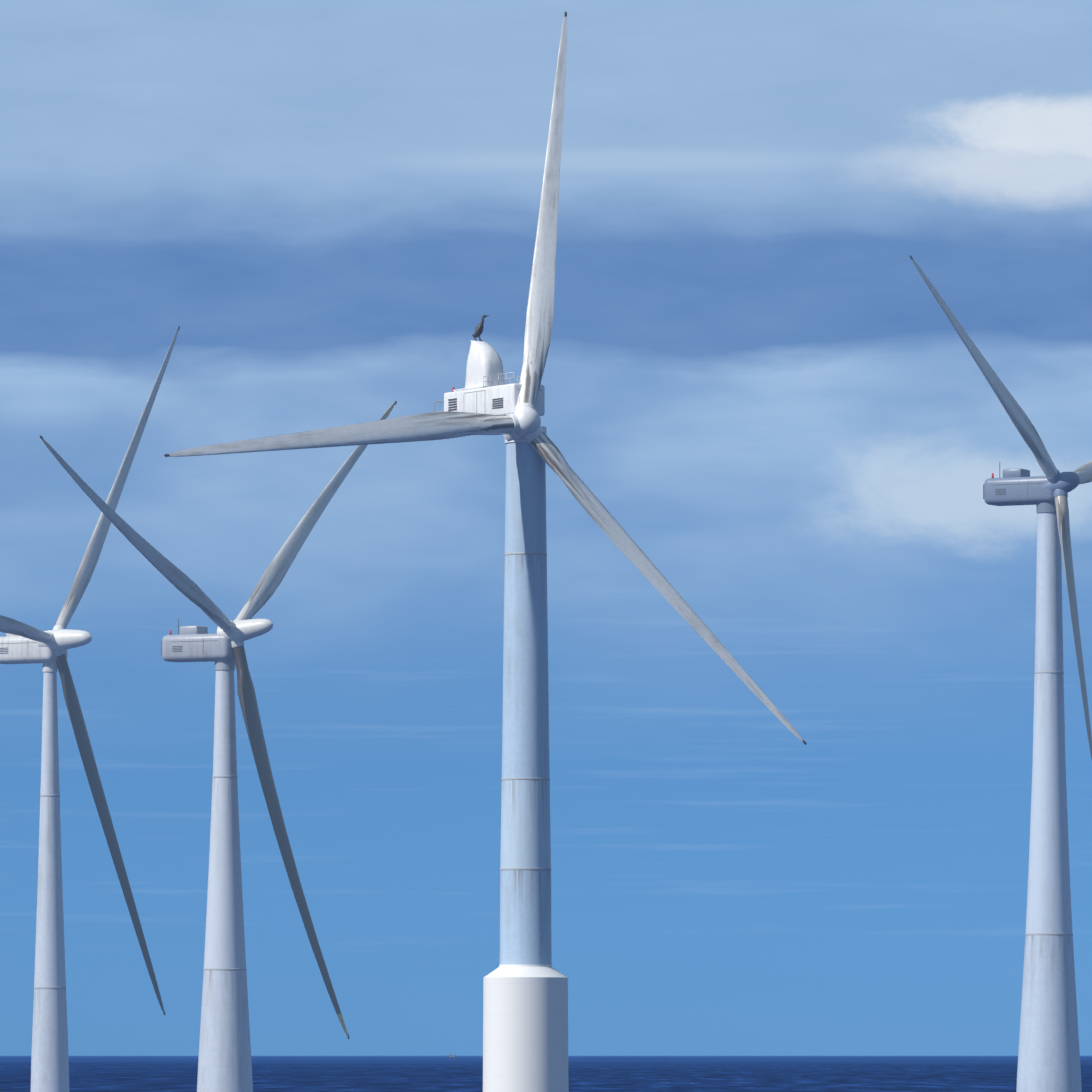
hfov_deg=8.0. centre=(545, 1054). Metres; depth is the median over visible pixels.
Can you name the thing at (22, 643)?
turbine
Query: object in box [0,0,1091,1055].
sky
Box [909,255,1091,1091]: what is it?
turbine
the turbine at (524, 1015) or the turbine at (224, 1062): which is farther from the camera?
the turbine at (224, 1062)
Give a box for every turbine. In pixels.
[0,326,179,1091]
[40,401,396,1091]
[164,11,806,1091]
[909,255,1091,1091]
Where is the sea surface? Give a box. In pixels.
[0,1056,1091,1091]
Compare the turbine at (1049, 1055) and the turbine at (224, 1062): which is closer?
the turbine at (1049, 1055)

